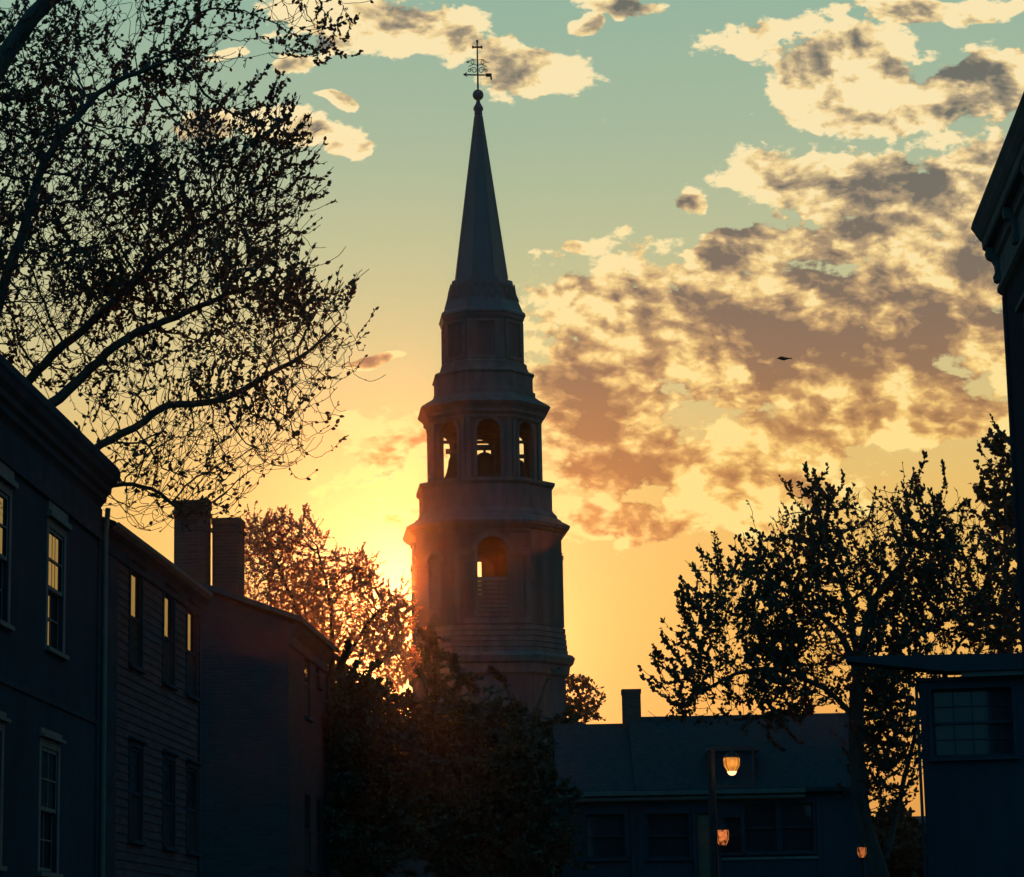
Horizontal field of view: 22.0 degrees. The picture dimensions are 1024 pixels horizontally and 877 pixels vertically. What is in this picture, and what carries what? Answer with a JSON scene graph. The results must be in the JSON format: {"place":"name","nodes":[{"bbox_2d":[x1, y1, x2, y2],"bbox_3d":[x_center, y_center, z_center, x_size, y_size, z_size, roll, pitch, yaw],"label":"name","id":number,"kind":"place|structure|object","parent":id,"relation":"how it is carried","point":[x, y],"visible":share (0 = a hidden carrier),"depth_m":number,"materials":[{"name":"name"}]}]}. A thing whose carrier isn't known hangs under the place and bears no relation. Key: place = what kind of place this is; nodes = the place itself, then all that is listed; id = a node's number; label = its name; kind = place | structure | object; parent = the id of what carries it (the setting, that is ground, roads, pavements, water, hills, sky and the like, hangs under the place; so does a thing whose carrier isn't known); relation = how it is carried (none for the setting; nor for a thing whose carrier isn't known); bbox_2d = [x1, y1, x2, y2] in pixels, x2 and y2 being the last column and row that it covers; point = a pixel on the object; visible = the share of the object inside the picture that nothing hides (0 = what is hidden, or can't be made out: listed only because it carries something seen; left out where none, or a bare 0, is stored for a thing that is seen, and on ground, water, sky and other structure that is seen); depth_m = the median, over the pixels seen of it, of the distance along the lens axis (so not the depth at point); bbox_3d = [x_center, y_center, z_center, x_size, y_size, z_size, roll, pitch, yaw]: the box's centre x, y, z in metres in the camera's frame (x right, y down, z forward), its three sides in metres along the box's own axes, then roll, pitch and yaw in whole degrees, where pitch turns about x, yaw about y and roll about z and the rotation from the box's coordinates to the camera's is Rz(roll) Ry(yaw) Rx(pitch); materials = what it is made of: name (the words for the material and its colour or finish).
{"place":"outdoors","nodes":[
{"label":"outdoors","id":0,"kind":"place"},
{"bbox_2d":[321,639,432,876],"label":"bushy tree","id":1,"kind":"object","parent":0,"point":[369,798],"visible":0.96,"depth_m":65.49,"materials":[{"name":"green plant"}]},
{"bbox_2d":[388,725,433,876],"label":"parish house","id":2,"kind":"structure","parent":0,"point":[417,867],"depth_m":124.45,"materials":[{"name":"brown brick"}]},
{"bbox_2d":[403,40,574,862],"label":"church","id":3,"kind":"structure","parent":0,"point":[507,528],"depth_m":139.31,"materials":[{"name":"paint"}]},
{"bbox_2d":[444,449,456,478],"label":"church bell","id":4,"kind":"object","parent":3,"relation":"hanging from","point":[451,472],"visible":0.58,"depth_m":141.27,"materials":[{"name":"brown metal"}]},
{"bbox_2d":[477,445,497,475],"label":"church bell","id":5,"kind":"object","parent":3,"relation":"hanging from","point":[485,464],"visible":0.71,"depth_m":142.02,"materials":[{"name":"brown metal"}]},
{"bbox_2d":[520,454,527,477],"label":"church bell","id":6,"kind":"object","parent":3,"relation":"hanging from","point":[522,469],"visible":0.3,"depth_m":142.39,"materials":[{"name":"brown metal"}]},
{"bbox_2d":[0,0,1023,816],"label":"sky","id":7,"kind":"structure","parent":0,"point":[692,196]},
{"bbox_2d":[553,689,870,876],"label":"end house","id":8,"kind":"structure","parent":0,"point":[642,804],"depth_m":79.38,"materials":[{"name":"grey wood"}]},
{"bbox_2d":[584,812,627,861],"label":"window","id":9,"kind":"structure","parent":8,"relation":"in","point":[606,838],"depth_m":79.34,"materials":[{"name":"black glass"}]},
{"bbox_2d":[645,812,692,860],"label":"window","id":10,"kind":"structure","parent":8,"relation":"in","point":[668,834],"depth_m":79.34,"materials":[{"name":"black glass"}]},
{"bbox_2d":[697,813,710,876],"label":"door","id":11,"kind":"structure","parent":8,"relation":"in","point":[702,818],"depth_m":79.22,"materials":[{"name":"green wood"}]},
{"bbox_2d":[717,819,728,849],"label":"wall lantern","id":12,"kind":"object","parent":8,"relation":"attached to","point":[723,833],"depth_m":78.74,"materials":[{"name":"orange glass"}]},
{"bbox_2d":[720,816,744,855],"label":"window","id":13,"kind":"structure","parent":8,"relation":"in","point":[733,847],"depth_m":79.32,"materials":[{"name":"black glass"}]},
{"bbox_2d":[742,802,779,854],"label":"window","id":14,"kind":"structure","parent":8,"relation":"in","point":[760,827],"depth_m":79.36,"materials":[{"name":"black glass"}]},
{"bbox_2d":[778,801,817,854],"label":"window","id":15,"kind":"structure","parent":8,"relation":"in","point":[796,818],"depth_m":79.38,"materials":[{"name":"black glass"}]},
{"bbox_2d":[777,356,790,359],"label":"bird","id":16,"kind":"object","parent":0,"point":[782,358],"visible":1,"depth_m":87.05},
{"bbox_2d":[878,816,926,867],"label":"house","id":17,"kind":"structure","parent":0,"point":[918,818],"depth_m":119.99,"materials":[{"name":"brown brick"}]},
{"bbox_2d":[845,653,1023,876],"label":"shop building","id":18,"kind":"structure","parent":0,"point":[972,727],"depth_m":49.57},
{"bbox_2d":[927,683,1020,761],"bbox_3d":[8.716,5.371,49.782,1.700,1.430,0.340,-3,-11,9],"label":"window","id":19,"kind":"structure","parent":18,"relation":"in","point":[966,722],"depth_m":49.87,"materials":[{"name":"black glass"}]},
{"label":"ground","id":20,"kind":"structure","parent":0,"visible":0},
{"bbox_2d":[0,353,120,876],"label":"house","id":21,"kind":"structure","parent":20,"relation":"on","point":[59,479],"depth_m":35.71,"materials":[{"name":"grey wood"}]},
{"bbox_2d":[0,711,10,870],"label":"window","id":22,"kind":"structure","parent":21,"relation":"in","point":[3,719],"depth_m":32.63,"materials":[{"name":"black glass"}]},
{"bbox_2d":[0,461,18,631],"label":"window","id":23,"kind":"structure","parent":21,"relation":"in","point":[7,482],"depth_m":33.30,"materials":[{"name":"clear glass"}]},
{"bbox_2d":[36,727,65,876],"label":"window","id":24,"kind":"structure","parent":21,"relation":"in","point":[48,739],"depth_m":35.49,"materials":[{"name":"white glass"}]},
{"bbox_2d":[44,500,71,660],"bbox_3d":[-6.295,1.963,36.196,0.204,2.050,1.360,-1,-11,2],"label":"window","id":25,"kind":"structure","parent":21,"relation":"in","point":[57,519],"depth_m":36.29,"materials":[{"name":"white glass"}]},
{"bbox_2d":[99,516,212,876],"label":"clapboard house","id":26,"kind":"structure","parent":20,"relation":"on","point":[157,601],"depth_m":44.79,"materials":[{"name":"grey wood"}]},
{"bbox_2d":[127,735,148,845],"bbox_3d":[-6.211,5.803,43.328,0.222,1.740,1.250,-2,-11,3],"label":"window","id":27,"kind":"structure","parent":26,"relation":"in","point":[133,794],"depth_m":43.46,"materials":[{"name":"black glass"}]},
{"bbox_2d":[128,559,148,674],"bbox_3d":[-6.279,2.956,43.772,0.222,1.820,1.220,-2,-11,3],"label":"window","id":28,"kind":"structure","parent":26,"relation":"in","point":[133,620],"depth_m":43.91,"materials":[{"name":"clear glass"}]},
{"bbox_2d":[161,583,179,690],"bbox_3d":[-6.096,3.498,46.554,0.222,1.820,1.220,-2,-11,3],"label":"window","id":29,"kind":"structure","parent":26,"relation":"in","point":[166,609],"depth_m":46.70,"materials":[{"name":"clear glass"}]},
{"bbox_2d":[162,748,180,851],"bbox_3d":[-6.034,6.346,46.112,0.222,1.740,1.250,-2,-11,3],"label":"window","id":30,"kind":"structure","parent":26,"relation":"in","point":[167,754],"depth_m":46.26,"materials":[{"name":"black glass"}]},
{"bbox_2d":[185,599,201,701],"bbox_3d":[-5.954,3.919,48.709,0.222,1.820,1.220,-2,-11,3],"label":"window","id":31,"kind":"structure","parent":26,"relation":"in","point":[189,653],"depth_m":48.87,"materials":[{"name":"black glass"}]},
{"bbox_2d":[185,758,202,856],"bbox_3d":[-5.891,6.766,48.266,0.222,1.740,1.250,-2,-11,3],"label":"window","id":32,"kind":"structure","parent":26,"relation":"in","point":[190,763],"depth_m":48.40,"materials":[{"name":"black glass"}]},
{"bbox_2d":[0,0,385,532],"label":"elm tree","id":33,"kind":"object","parent":20,"relation":"on","point":[153,186],"visible":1,"depth_m":41.40,"materials":[{"name":"black plant"}]},
{"bbox_2d":[172,500,338,876],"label":"gabled house","id":34,"kind":"structure","parent":20,"relation":"on","point":[265,687],"depth_m":60.22,"materials":[{"name":"brown brick"}]},
{"bbox_2d":[304,658,314,722],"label":"window","id":35,"kind":"structure","parent":34,"relation":"in","point":[306,717],"depth_m":63.12,"materials":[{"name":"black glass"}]},
{"bbox_2d":[305,792,315,872],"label":"window","id":36,"kind":"structure","parent":34,"relation":"in","point":[307,830],"depth_m":62.52,"materials":[{"name":"black glass"}]},
{"bbox_2d":[316,667,323,690],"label":"window","id":37,"kind":"structure","parent":34,"relation":"in","point":[319,688],"depth_m":64.98,"materials":[{"name":"black glass"}]},
{"bbox_2d":[317,797,325,874],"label":"window","id":38,"kind":"structure","parent":34,"relation":"in","point":[318,799],"depth_m":64.47,"materials":[{"name":"black glass"}]},
{"bbox_2d":[240,500,426,694],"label":"sunlit tree","id":39,"kind":"object","parent":20,"relation":"on","point":[390,648],"visible":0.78,"depth_m":103.47,"materials":[{"name":"brown plant"}]},
{"bbox_2d":[326,701,388,876],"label":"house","id":40,"kind":"structure","parent":20,"relation":"on","point":[335,872],"depth_m":74.04,"materials":[{"name":"brown brick"}]},
{"bbox_2d":[326,653,434,865],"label":"bushy tree","id":41,"kind":"object","parent":20,"relation":"on","point":[395,703],"visible":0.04,"depth_m":93.26,"materials":[{"name":"green plant"}]},
{"bbox_2d":[404,614,507,876],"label":"bushy tree","id":42,"kind":"object","parent":20,"relation":"on","point":[446,731],"visible":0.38,"depth_m":96.78,"materials":[{"name":"green plant"}]},
{"bbox_2d":[416,726,593,876],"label":"bushy tree","id":43,"kind":"object","parent":20,"relation":"on","point":[515,791],"visible":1,"depth_m":72.44,"materials":[{"name":"green plant"}]},
{"bbox_2d":[463,665,581,876],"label":"bushy tree","id":44,"kind":"object","parent":20,"relation":"on","point":[495,721],"visible":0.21,"depth_m":98.58,"materials":[{"name":"green plant"}]},
{"bbox_2d":[566,673,605,723],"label":"tree","id":45,"kind":"object","parent":20,"relation":"on","point":[572,680],"visible":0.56,"depth_m":164.22,"materials":[{"name":"green plant"}]},
{"bbox_2d":[637,450,1021,876],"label":"broadleaf tree","id":46,"kind":"object","parent":20,"relation":"on","point":[785,631],"visible":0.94,"depth_m":61.23,"materials":[{"name":"green plant"}]},
{"bbox_2d":[857,842,865,876],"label":"street lamp","id":47,"kind":"object","parent":20,"relation":"on","point":[861,849],"visible":1,"depth_m":57.24,"materials":[{"name":"metal"}]},
{"bbox_2d":[870,797,927,876],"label":"bushy tree","id":48,"kind":"object","parent":20,"relation":"on","point":[906,855],"visible":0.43,"depth_m":98.14,"materials":[{"name":"green plant"}]},
{"bbox_2d":[953,414,1020,653],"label":"slender tree","id":49,"kind":"object","parent":20,"relation":"on","point":[996,493],"visible":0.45,"depth_m":72.62,"materials":[{"name":"green plant"}]},
{"bbox_2d":[971,92,1023,680],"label":"townhouse","id":50,"kind":"structure","parent":20,"relation":"on","point":[997,227],"depth_m":27.90,"materials":[{"name":"brown brick"}]},
{"bbox_2d":[1015,292,1023,321],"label":"window","id":51,"kind":"structure","parent":50,"relation":"in","point":[1019,308],"depth_m":27.00,"materials":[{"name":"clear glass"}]},
{"label":"road","id":52,"kind":"structure","parent":0,"visible":0},
{"bbox_2d":[706,746,754,876],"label":"street lamp","id":53,"kind":"object","parent":52,"relation":"on","point":[731,760],"visible":1,"depth_m":53.57,"materials":[{"name":"metal"}]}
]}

